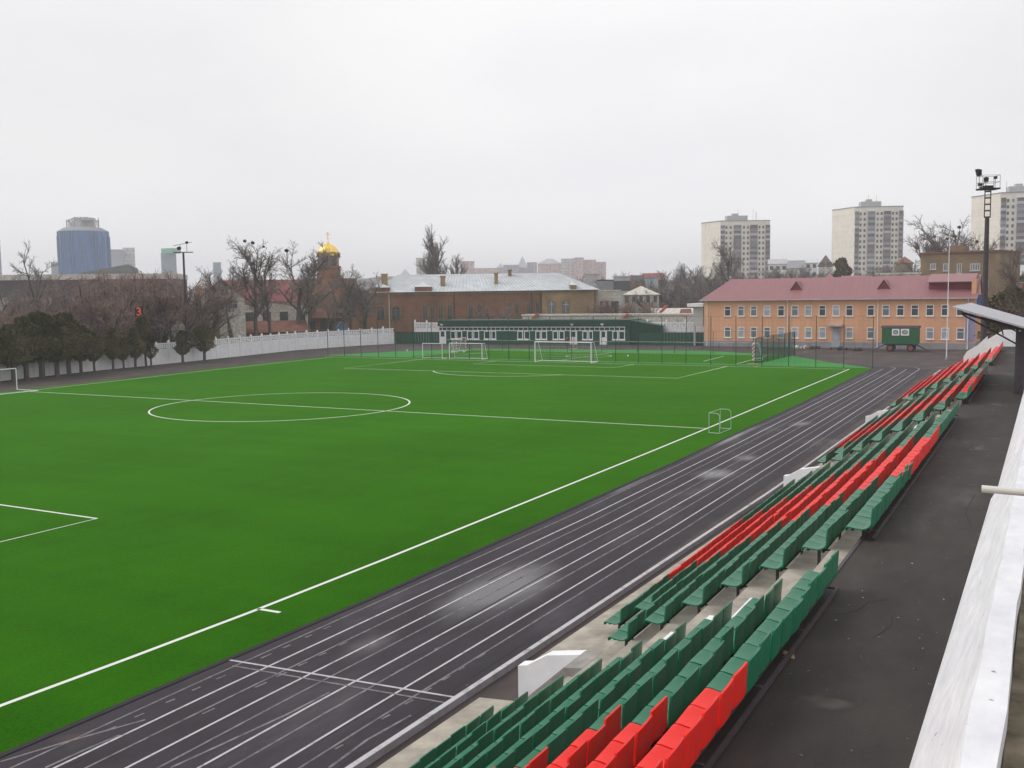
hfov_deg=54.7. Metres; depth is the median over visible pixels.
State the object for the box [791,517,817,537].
stadium seat
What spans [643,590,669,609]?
stadium seat
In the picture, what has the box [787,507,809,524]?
stadium seat
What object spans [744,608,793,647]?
stadium seat
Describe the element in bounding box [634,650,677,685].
stadium seat
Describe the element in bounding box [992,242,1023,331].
rusty tree
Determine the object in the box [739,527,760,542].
stadium seat
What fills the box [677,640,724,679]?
stadium seat
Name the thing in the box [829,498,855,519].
stadium seat
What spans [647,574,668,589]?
stadium seat
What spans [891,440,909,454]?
stadium seat
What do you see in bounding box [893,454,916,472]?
stadium seat
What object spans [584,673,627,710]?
stadium seat
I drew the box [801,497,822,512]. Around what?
stadium seat
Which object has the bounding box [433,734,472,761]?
stadium seat
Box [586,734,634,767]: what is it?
stadium seat
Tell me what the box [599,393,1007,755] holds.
leaf litter
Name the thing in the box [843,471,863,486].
stadium seat
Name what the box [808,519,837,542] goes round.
stadium seat
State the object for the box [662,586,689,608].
stadium seat
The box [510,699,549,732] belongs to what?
stadium seat
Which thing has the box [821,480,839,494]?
stadium seat
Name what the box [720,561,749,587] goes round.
stadium seat
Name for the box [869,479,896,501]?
stadium seat
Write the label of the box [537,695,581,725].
stadium seat
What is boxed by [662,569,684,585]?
stadium seat
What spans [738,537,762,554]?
stadium seat
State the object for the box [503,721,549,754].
stadium seat
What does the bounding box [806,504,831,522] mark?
stadium seat
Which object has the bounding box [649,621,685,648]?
stadium seat
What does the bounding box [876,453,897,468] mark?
stadium seat
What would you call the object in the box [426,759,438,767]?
stadium seat
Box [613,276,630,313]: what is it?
grey house
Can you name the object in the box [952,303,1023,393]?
canopy
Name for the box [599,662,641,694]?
stadium seat
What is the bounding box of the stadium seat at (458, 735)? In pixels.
[435,725,465,748]
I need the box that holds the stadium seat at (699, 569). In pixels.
[683,564,703,581]
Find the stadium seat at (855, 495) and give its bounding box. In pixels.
[850,479,874,497]
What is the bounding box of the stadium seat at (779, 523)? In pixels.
[760,519,781,536]
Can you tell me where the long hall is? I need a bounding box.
[0,273,187,308]
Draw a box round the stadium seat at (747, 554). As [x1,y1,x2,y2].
[726,547,750,565]
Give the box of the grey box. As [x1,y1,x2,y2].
[585,274,599,287]
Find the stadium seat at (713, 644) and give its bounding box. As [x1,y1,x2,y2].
[702,617,746,653]
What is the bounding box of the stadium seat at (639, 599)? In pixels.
[635,594,643,612]
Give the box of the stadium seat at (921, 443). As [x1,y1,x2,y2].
[916,430,936,444]
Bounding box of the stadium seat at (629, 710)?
[588,690,637,730]
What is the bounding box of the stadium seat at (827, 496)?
[809,489,829,504]
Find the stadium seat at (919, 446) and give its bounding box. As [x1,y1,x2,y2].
[913,432,934,447]
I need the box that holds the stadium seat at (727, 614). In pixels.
[695,600,732,628]
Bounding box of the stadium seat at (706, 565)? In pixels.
[686,560,709,575]
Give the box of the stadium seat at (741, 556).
[719,552,744,571]
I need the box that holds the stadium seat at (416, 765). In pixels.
[410,761,419,767]
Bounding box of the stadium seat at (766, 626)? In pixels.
[754,598,803,634]
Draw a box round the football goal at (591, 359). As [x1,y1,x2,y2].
[534,341,597,362]
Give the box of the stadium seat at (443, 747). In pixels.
[417,737,450,761]
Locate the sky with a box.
[0,0,1023,289]
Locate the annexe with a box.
[687,303,703,345]
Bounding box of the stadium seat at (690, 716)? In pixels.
[675,678,733,729]
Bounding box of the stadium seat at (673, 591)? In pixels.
[651,585,676,603]
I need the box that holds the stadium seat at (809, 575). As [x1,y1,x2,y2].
[800,549,838,580]
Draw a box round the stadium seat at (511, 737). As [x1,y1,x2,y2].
[476,724,518,756]
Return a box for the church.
[309,232,367,310]
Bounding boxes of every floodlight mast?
[173,241,192,345]
[975,169,1000,341]
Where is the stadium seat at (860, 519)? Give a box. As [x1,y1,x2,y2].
[851,499,881,523]
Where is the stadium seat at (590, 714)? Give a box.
[552,699,598,734]
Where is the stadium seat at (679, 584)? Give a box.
[658,579,683,597]
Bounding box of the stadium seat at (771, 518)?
[755,515,773,530]
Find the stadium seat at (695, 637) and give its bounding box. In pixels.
[661,628,701,660]
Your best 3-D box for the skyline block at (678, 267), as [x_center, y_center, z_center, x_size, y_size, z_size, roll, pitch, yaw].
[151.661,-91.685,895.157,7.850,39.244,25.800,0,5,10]
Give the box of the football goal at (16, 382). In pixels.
[0,368,38,394]
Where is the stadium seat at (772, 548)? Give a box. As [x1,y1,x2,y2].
[749,539,774,559]
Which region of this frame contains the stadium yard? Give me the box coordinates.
[0,341,967,767]
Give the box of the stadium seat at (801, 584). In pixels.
[793,557,831,590]
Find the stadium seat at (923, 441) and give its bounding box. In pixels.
[919,428,938,442]
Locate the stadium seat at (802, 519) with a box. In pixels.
[782,511,805,528]
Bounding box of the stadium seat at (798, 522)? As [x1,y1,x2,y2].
[777,516,800,533]
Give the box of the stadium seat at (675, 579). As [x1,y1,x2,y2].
[656,574,678,590]
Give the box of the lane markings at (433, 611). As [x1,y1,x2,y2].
[53,365,919,767]
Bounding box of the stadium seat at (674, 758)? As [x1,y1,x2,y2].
[635,737,684,767]
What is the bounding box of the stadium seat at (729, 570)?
[705,564,732,585]
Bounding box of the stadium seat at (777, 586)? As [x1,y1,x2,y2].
[743,578,782,609]
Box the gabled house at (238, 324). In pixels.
[195,279,248,343]
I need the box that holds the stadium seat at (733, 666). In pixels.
[719,631,770,675]
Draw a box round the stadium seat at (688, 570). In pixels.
[669,565,691,580]
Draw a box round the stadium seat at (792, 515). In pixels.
[774,508,795,523]
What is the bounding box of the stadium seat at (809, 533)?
[786,522,812,542]
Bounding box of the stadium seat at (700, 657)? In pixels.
[689,626,733,665]
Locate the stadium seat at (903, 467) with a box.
[897,451,919,469]
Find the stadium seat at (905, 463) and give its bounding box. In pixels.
[899,448,921,466]
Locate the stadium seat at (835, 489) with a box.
[817,483,837,497]
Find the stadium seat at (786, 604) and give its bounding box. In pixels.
[773,575,817,610]
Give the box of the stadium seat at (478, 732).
[450,721,486,751]
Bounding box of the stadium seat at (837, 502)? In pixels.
[816,496,839,513]
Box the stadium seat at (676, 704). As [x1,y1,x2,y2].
[631,682,684,728]
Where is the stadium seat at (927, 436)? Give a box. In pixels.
[923,423,940,437]
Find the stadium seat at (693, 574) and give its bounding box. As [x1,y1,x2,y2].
[674,569,696,585]
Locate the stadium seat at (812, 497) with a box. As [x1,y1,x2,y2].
[795,491,814,505]
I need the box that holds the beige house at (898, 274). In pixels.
[862,272,921,276]
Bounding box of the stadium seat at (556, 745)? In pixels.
[514,729,565,767]
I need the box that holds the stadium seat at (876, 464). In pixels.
[859,457,878,471]
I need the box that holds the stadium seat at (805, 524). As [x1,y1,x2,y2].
[802,507,825,526]
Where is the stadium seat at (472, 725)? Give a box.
[466,715,480,735]
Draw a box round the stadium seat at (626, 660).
[594,651,632,676]
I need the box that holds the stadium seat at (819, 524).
[796,513,822,531]
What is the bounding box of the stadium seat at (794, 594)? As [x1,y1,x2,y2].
[783,567,826,600]
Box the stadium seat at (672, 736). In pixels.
[656,696,718,750]
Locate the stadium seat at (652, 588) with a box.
[634,583,656,599]
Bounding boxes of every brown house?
[630,275,644,290]
[642,273,664,303]
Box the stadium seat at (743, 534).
[727,530,746,543]
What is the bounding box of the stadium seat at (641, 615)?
[618,609,645,631]
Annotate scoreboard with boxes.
[135,307,142,316]
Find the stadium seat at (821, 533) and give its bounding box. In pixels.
[814,514,842,537]
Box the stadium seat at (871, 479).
[865,464,886,482]
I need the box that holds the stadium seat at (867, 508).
[861,489,889,511]
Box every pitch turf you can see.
[0,356,871,752]
[410,350,783,363]
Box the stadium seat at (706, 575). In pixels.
[684,569,709,587]
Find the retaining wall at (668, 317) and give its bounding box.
[521,313,703,326]
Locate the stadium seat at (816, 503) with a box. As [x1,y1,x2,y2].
[797,500,818,516]
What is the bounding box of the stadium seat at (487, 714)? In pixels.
[466,705,493,727]
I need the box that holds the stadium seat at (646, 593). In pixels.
[629,589,649,603]
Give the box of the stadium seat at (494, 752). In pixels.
[463,739,503,767]
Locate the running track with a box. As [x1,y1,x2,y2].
[0,365,929,767]
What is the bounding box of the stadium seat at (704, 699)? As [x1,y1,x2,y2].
[690,662,747,710]
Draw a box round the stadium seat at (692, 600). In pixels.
[681,581,710,605]
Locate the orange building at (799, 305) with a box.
[699,273,981,349]
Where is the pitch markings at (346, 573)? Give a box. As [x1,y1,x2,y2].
[0,357,848,706]
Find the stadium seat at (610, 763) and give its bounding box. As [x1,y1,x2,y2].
[603,756,614,767]
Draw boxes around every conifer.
[0,324,35,380]
[0,329,13,363]
[2,315,59,378]
[7,310,73,377]
[36,324,75,375]
[49,312,92,374]
[70,324,104,373]
[86,331,106,371]
[101,327,124,369]
[117,332,132,368]
[126,327,147,367]
[135,314,151,366]
[143,334,158,366]
[173,330,195,363]
[187,323,216,360]
[832,257,853,276]
[973,301,1023,338]
[980,285,1023,331]
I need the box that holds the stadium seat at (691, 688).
[647,667,698,711]
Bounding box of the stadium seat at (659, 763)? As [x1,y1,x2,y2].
[653,759,662,767]
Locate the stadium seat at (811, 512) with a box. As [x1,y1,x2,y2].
[792,503,813,520]
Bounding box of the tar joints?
[64,370,1005,767]
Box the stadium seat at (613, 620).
[604,604,628,624]
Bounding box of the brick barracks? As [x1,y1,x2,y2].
[345,270,599,337]
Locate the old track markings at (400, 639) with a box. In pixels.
[0,375,915,767]
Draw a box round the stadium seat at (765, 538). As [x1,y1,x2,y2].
[744,533,767,549]
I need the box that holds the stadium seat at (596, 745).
[551,724,606,767]
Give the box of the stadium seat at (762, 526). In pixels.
[745,523,764,537]
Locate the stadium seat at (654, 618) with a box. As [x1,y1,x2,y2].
[643,600,673,624]
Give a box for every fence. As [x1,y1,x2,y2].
[327,316,873,367]
[396,332,438,343]
[446,340,733,348]
[471,330,793,353]
[639,332,703,345]
[755,332,794,363]
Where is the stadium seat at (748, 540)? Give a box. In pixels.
[729,535,750,550]
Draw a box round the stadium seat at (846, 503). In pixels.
[843,486,867,505]
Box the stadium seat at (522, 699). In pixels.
[501,691,527,714]
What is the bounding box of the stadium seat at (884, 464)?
[881,450,900,465]
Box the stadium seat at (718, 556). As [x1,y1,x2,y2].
[699,550,720,565]
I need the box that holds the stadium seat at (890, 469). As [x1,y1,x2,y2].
[871,459,893,475]
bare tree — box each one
[0,276,131,322]
[0,288,56,320]
[0,289,21,320]
[0,305,23,325]
[0,307,102,329]
[2,310,22,324]
[5,239,81,319]
[17,272,154,334]
[24,295,141,346]
[26,285,59,313]
[27,282,136,341]
[43,301,100,334]
[48,280,116,339]
[72,294,131,349]
[82,267,156,324]
[82,269,190,341]
[86,275,170,326]
[107,274,136,333]
[109,268,250,325]
[125,295,159,342]
[127,293,211,348]
[133,271,182,349]
[146,274,233,342]
[171,283,215,339]
[190,302,233,337]
[196,266,241,344]
[200,262,253,341]
[226,235,280,339]
[245,247,283,334]
[267,241,342,323]
[293,254,322,331]
[321,282,363,335]
[325,263,373,334]
[333,272,387,333]
[416,224,450,273]
[419,247,440,274]
[419,252,440,274]
[447,253,469,273]
[471,303,513,318]
[576,273,616,286]
[581,301,639,313]
[591,297,617,313]
[610,302,650,313]
[615,297,635,312]
[621,273,635,289]
[628,284,706,312]
[633,271,712,307]
[640,301,662,311]
[642,289,666,308]
[645,306,662,312]
[658,279,689,307]
[666,265,712,298]
[666,277,721,307]
[667,263,726,297]
[670,267,707,302]
[671,267,725,300]
[680,270,725,302]
[691,278,712,302]
[709,237,740,287]
[723,253,745,278]
[736,270,769,278]
[754,270,784,278]
[770,265,813,277]
[774,268,795,277]
[798,268,808,277]
[800,267,832,277]
[865,264,891,272]
[865,269,904,275]
[888,261,911,272]
[898,224,952,272]
[902,213,980,267]
[929,236,972,250]
[972,232,1004,250]
[989,252,1023,300]
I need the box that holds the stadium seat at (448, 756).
[425,746,455,767]
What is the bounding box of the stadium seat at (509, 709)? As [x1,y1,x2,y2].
[486,701,514,727]
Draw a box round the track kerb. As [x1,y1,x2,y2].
[345,370,940,767]
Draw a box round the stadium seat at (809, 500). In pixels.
[791,494,810,508]
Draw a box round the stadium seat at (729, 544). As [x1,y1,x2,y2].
[710,541,731,556]
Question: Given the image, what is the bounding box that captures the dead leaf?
[783,650,794,658]
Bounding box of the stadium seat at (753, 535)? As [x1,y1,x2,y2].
[734,531,755,546]
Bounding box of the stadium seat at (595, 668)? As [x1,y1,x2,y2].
[566,658,601,683]
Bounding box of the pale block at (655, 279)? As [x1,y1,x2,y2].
[645,277,658,290]
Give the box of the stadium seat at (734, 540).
[715,537,736,552]
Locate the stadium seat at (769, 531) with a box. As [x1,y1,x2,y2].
[748,528,771,545]
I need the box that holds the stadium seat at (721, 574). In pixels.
[698,568,724,589]
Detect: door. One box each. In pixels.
[439,331,445,343]
[570,331,576,343]
[600,331,606,344]
[831,329,839,346]
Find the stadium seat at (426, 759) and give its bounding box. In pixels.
[409,748,435,767]
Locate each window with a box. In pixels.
[227,300,238,309]
[245,312,253,320]
[262,312,270,320]
[280,312,287,319]
[310,321,315,328]
[320,321,324,328]
[329,321,333,328]
[331,255,335,265]
[376,305,384,319]
[391,305,400,319]
[422,305,427,319]
[430,305,434,318]
[438,304,443,318]
[447,304,452,318]
[450,331,455,339]
[456,331,461,339]
[466,331,472,339]
[468,303,473,317]
[473,331,479,339]
[477,303,482,317]
[484,331,490,339]
[491,331,496,339]
[506,301,511,313]
[514,301,519,312]
[517,331,523,339]
[524,331,529,339]
[526,301,530,313]
[535,300,539,311]
[535,331,540,339]
[541,331,546,339]
[548,300,554,313]
[553,331,557,339]
[559,331,564,339]
[562,300,569,313]
[582,331,587,339]
[588,331,592,339]
[611,301,618,313]
[612,331,617,339]
[614,281,617,289]
[618,281,621,290]
[618,331,624,340]
[622,281,625,290]
[626,281,629,290]
[724,306,730,316]
[724,327,730,337]
[737,306,744,316]
[738,327,743,337]
[750,306,757,316]
[750,327,756,337]
[763,306,770,316]
[764,327,770,338]
[777,306,784,316]
[778,327,784,338]
[791,305,798,316]
[791,327,798,338]
[804,305,811,316]
[804,327,811,338]
[818,305,825,316]
[818,327,825,338]
[832,305,839,316]
[845,305,853,316]
[846,327,852,338]
[866,305,874,316]
[867,327,874,339]
[881,305,889,316]
[896,305,904,316]
[910,305,918,316]
[925,305,933,316]
[925,328,933,339]
[930,263,935,269]
[940,304,949,316]
[940,328,948,339]
[942,264,947,271]
[955,304,963,316]
[956,328,964,339]
[957,263,961,273]
[970,263,979,270]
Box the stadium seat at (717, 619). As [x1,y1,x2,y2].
[685,609,722,638]
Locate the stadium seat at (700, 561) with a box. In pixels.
[685,556,702,568]
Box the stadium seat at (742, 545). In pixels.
[723,540,745,555]
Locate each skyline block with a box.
[0,250,1,274]
[51,262,57,273]
[111,249,123,266]
[122,248,134,266]
[161,248,180,272]
[213,262,221,283]
[401,269,409,274]
[416,258,424,274]
[461,261,473,273]
[474,268,497,273]
[497,263,503,273]
[503,265,518,273]
[519,256,527,272]
[527,262,536,272]
[538,259,560,272]
[561,259,573,278]
[574,257,583,281]
[584,260,595,282]
[596,262,605,279]
[675,261,683,278]
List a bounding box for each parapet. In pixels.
[909,439,1023,767]
[998,392,1023,486]
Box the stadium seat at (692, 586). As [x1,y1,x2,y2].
[669,580,695,599]
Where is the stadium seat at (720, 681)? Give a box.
[705,647,760,692]
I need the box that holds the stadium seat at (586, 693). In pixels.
[553,680,593,712]
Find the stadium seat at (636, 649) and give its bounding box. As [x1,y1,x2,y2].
[606,640,642,669]
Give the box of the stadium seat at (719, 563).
[701,558,722,573]
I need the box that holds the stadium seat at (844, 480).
[828,473,845,487]
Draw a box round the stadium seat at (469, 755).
[443,743,478,767]
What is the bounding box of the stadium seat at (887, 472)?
[868,461,889,478]
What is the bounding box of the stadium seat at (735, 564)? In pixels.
[712,558,738,576]
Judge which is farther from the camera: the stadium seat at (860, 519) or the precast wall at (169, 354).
the precast wall at (169, 354)
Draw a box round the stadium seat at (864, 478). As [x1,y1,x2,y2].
[847,469,866,483]
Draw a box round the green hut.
[438,318,664,344]
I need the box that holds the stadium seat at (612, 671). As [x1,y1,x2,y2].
[581,660,619,687]
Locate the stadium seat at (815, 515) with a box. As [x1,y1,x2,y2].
[809,499,834,518]
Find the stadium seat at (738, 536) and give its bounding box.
[722,533,740,548]
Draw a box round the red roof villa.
[223,279,309,335]
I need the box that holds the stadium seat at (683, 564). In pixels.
[669,561,686,573]
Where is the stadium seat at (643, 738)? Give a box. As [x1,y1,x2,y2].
[594,715,652,767]
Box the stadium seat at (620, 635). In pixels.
[608,617,637,640]
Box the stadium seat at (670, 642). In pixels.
[638,631,676,657]
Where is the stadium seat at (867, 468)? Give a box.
[850,464,868,480]
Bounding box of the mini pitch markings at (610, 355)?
[418,350,764,363]
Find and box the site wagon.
[874,325,930,351]
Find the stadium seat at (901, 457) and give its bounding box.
[883,448,903,462]
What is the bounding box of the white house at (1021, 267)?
[1020,265,1023,281]
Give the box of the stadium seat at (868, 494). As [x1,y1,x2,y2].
[846,483,871,501]
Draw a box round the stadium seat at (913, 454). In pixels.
[907,440,928,456]
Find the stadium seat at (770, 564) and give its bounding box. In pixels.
[759,543,789,569]
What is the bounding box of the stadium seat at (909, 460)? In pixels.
[902,445,923,462]
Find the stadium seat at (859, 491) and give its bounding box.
[854,476,878,493]
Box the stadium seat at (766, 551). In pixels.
[742,545,769,564]
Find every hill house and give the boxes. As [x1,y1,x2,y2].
[767,259,787,277]
[786,260,805,277]
[805,259,818,277]
[817,255,832,276]
[896,256,913,272]
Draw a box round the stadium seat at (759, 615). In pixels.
[724,595,763,629]
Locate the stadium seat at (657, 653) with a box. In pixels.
[625,639,664,669]
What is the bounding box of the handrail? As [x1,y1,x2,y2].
[981,485,1023,495]
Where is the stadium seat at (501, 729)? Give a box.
[471,718,509,746]
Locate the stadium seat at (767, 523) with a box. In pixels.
[750,519,769,533]
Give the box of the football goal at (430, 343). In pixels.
[422,343,444,358]
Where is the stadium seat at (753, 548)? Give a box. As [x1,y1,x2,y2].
[732,542,756,560]
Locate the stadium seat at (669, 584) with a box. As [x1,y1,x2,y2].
[650,579,672,595]
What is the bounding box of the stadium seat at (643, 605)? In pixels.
[634,590,659,609]
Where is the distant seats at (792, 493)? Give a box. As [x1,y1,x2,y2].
[673,342,1002,570]
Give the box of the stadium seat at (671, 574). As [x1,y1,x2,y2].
[658,570,675,581]
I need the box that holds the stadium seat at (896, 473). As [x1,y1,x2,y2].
[891,457,914,476]
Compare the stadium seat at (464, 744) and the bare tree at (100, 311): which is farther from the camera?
the bare tree at (100, 311)
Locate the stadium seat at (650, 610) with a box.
[627,604,654,625]
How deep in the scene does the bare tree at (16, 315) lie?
109.17 m
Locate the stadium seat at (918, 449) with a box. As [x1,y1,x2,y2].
[912,435,932,450]
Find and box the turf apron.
[327,349,866,367]
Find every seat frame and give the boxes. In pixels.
[618,610,640,628]
[625,623,650,645]
[634,610,772,767]
[649,604,686,630]
[687,586,726,613]
[690,580,838,767]
[726,567,764,596]
[765,549,802,580]
[807,424,932,564]
[851,415,958,538]
[935,379,969,413]
[957,373,987,402]
[986,349,1002,364]
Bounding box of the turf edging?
[0,368,872,756]
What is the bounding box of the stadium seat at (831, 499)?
[828,484,849,501]
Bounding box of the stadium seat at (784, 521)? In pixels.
[765,516,786,531]
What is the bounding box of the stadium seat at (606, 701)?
[569,687,614,719]
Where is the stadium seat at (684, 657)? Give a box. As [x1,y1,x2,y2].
[648,640,691,674]
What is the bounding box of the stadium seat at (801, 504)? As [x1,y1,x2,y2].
[783,501,803,515]
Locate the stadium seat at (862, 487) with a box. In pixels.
[858,472,881,489]
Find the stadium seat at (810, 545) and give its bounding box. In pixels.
[801,524,831,550]
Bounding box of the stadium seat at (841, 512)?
[832,495,860,515]
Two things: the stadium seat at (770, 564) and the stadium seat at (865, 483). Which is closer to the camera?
the stadium seat at (770, 564)
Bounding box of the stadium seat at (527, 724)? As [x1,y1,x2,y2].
[494,711,535,742]
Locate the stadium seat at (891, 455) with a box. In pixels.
[888,443,907,457]
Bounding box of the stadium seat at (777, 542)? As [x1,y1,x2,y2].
[754,534,780,553]
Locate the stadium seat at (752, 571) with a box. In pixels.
[729,556,757,579]
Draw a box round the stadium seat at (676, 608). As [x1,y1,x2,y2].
[654,592,681,615]
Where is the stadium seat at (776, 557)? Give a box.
[766,538,796,561]
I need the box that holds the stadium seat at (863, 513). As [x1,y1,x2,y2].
[854,493,885,517]
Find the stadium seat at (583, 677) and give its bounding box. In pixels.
[554,668,589,694]
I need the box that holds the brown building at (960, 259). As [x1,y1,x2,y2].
[919,245,1021,336]
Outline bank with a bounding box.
[1002,579,1023,767]
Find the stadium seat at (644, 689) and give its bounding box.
[604,676,651,717]
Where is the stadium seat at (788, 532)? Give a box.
[767,525,791,543]
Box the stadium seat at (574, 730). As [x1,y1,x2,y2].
[534,714,582,751]
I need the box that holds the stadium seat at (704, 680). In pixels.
[663,654,713,696]
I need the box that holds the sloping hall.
[83,264,137,273]
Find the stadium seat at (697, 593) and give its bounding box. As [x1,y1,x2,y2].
[689,575,718,598]
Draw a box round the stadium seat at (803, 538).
[779,527,806,547]
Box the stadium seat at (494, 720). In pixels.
[466,710,500,736]
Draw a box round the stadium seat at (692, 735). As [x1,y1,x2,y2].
[636,716,702,767]
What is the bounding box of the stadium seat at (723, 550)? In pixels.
[705,546,726,561]
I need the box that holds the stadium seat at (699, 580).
[676,574,702,593]
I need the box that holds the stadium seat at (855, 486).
[835,477,856,493]
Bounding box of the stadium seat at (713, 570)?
[692,564,716,581]
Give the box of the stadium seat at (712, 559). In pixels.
[693,555,715,570]
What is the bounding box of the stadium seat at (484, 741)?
[453,729,493,759]
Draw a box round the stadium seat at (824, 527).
[819,510,848,531]
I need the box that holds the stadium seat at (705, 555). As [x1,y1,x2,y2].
[687,552,708,566]
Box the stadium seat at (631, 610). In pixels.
[613,599,636,617]
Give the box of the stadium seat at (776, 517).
[758,512,778,526]
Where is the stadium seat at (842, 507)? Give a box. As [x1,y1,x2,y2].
[838,490,863,510]
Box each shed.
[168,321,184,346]
[246,320,308,341]
[310,311,347,336]
[596,279,613,309]
[651,308,692,312]
[680,309,691,312]
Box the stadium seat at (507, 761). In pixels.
[495,750,514,767]
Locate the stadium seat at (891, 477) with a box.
[887,462,912,481]
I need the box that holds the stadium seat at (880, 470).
[874,456,895,472]
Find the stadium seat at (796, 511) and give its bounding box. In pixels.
[779,505,799,519]
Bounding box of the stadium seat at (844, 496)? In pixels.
[824,488,846,505]
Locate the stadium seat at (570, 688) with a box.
[542,678,577,703]
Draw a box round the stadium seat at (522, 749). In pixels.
[486,735,532,767]
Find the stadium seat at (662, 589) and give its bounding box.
[642,584,665,603]
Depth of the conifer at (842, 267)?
243.81 m
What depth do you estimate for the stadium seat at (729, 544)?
24.05 m
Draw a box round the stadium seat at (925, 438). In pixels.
[920,425,939,440]
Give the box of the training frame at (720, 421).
[709,409,730,433]
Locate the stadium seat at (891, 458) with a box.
[884,445,905,460]
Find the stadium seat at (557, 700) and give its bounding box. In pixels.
[526,689,564,716]
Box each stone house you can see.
[598,290,620,313]
[622,286,660,312]
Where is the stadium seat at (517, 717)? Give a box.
[492,707,524,730]
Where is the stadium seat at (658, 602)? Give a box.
[636,597,661,618]
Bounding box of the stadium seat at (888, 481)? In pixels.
[884,463,908,484]
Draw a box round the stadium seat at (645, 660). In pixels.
[612,649,651,681]
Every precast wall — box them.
[0,327,393,380]
[414,320,439,337]
[646,319,703,331]
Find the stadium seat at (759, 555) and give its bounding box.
[735,550,762,572]
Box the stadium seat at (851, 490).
[832,481,853,497]
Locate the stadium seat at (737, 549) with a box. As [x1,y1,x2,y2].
[717,543,739,560]
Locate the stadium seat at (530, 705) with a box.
[501,694,537,721]
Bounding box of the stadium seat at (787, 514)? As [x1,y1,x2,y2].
[769,511,790,527]
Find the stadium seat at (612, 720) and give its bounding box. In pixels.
[570,705,621,747]
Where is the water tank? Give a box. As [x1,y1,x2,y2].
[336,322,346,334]
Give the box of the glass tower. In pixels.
[56,217,110,273]
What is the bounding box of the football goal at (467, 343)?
[449,343,487,358]
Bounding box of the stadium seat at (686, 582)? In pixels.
[666,574,690,591]
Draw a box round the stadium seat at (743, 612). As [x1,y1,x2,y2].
[734,587,773,619]
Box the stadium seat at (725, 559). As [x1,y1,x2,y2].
[705,553,728,570]
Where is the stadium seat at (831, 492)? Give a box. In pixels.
[813,486,833,501]
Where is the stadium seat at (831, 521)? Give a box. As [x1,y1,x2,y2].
[822,503,851,525]
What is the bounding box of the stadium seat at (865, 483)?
[862,468,884,485]
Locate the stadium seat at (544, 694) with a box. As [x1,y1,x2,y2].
[515,684,550,710]
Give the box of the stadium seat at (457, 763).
[447,757,461,767]
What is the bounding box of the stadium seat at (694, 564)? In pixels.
[678,560,696,573]
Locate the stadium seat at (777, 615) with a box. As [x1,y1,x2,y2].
[764,586,810,622]
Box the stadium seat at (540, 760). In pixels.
[514,747,548,767]
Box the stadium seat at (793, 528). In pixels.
[772,520,795,538]
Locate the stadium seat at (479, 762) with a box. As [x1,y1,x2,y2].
[468,753,485,767]
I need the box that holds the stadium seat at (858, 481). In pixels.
[838,474,860,490]
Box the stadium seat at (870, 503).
[865,484,892,506]
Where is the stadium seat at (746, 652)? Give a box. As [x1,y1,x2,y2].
[733,619,782,661]
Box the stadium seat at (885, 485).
[880,469,906,488]
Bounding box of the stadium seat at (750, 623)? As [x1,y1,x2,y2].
[714,606,755,642]
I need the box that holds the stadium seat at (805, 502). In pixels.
[788,498,807,511]
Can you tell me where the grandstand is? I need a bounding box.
[377,330,1022,767]
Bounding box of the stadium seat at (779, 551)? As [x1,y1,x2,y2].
[773,532,801,555]
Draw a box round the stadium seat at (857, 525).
[845,503,877,530]
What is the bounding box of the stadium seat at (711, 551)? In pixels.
[696,547,713,560]
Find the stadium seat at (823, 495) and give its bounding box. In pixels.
[804,492,825,508]
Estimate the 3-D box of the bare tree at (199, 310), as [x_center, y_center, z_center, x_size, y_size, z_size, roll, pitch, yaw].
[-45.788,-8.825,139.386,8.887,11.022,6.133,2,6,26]
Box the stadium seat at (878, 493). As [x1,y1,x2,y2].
[873,476,899,496]
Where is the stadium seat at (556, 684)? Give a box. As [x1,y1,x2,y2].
[534,675,563,695]
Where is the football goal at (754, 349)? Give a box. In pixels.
[752,342,762,359]
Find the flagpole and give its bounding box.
[945,234,949,359]
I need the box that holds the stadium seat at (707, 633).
[672,619,713,649]
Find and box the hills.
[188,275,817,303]
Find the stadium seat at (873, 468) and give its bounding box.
[856,459,874,474]
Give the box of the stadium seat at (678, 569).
[662,566,681,578]
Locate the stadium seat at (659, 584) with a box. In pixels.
[642,579,662,593]
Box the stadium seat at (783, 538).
[761,529,785,548]
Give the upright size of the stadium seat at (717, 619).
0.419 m
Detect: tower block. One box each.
[701,213,769,282]
[831,195,903,275]
[970,184,1023,264]
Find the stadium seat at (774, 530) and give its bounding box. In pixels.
[754,524,777,540]
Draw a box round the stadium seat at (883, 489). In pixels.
[877,471,902,492]
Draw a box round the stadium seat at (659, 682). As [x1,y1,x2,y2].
[620,664,666,699]
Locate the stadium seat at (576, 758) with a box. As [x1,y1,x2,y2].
[546,740,586,767]
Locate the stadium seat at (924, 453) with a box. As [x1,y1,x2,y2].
[904,443,926,459]
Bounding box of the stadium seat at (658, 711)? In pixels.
[612,696,667,744]
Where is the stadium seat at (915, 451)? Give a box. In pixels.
[909,438,931,453]
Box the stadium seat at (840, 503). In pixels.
[820,491,842,509]
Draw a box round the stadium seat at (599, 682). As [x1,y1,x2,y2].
[568,670,606,700]
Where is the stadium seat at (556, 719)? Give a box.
[520,706,564,739]
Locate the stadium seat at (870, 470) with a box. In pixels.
[853,463,872,476]
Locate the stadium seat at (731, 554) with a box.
[711,548,734,565]
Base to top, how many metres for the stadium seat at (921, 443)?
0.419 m
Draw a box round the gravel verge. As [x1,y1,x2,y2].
[0,361,276,391]
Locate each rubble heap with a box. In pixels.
[793,345,807,348]
[830,346,851,349]
[853,347,862,350]
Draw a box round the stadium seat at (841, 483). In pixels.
[824,476,842,491]

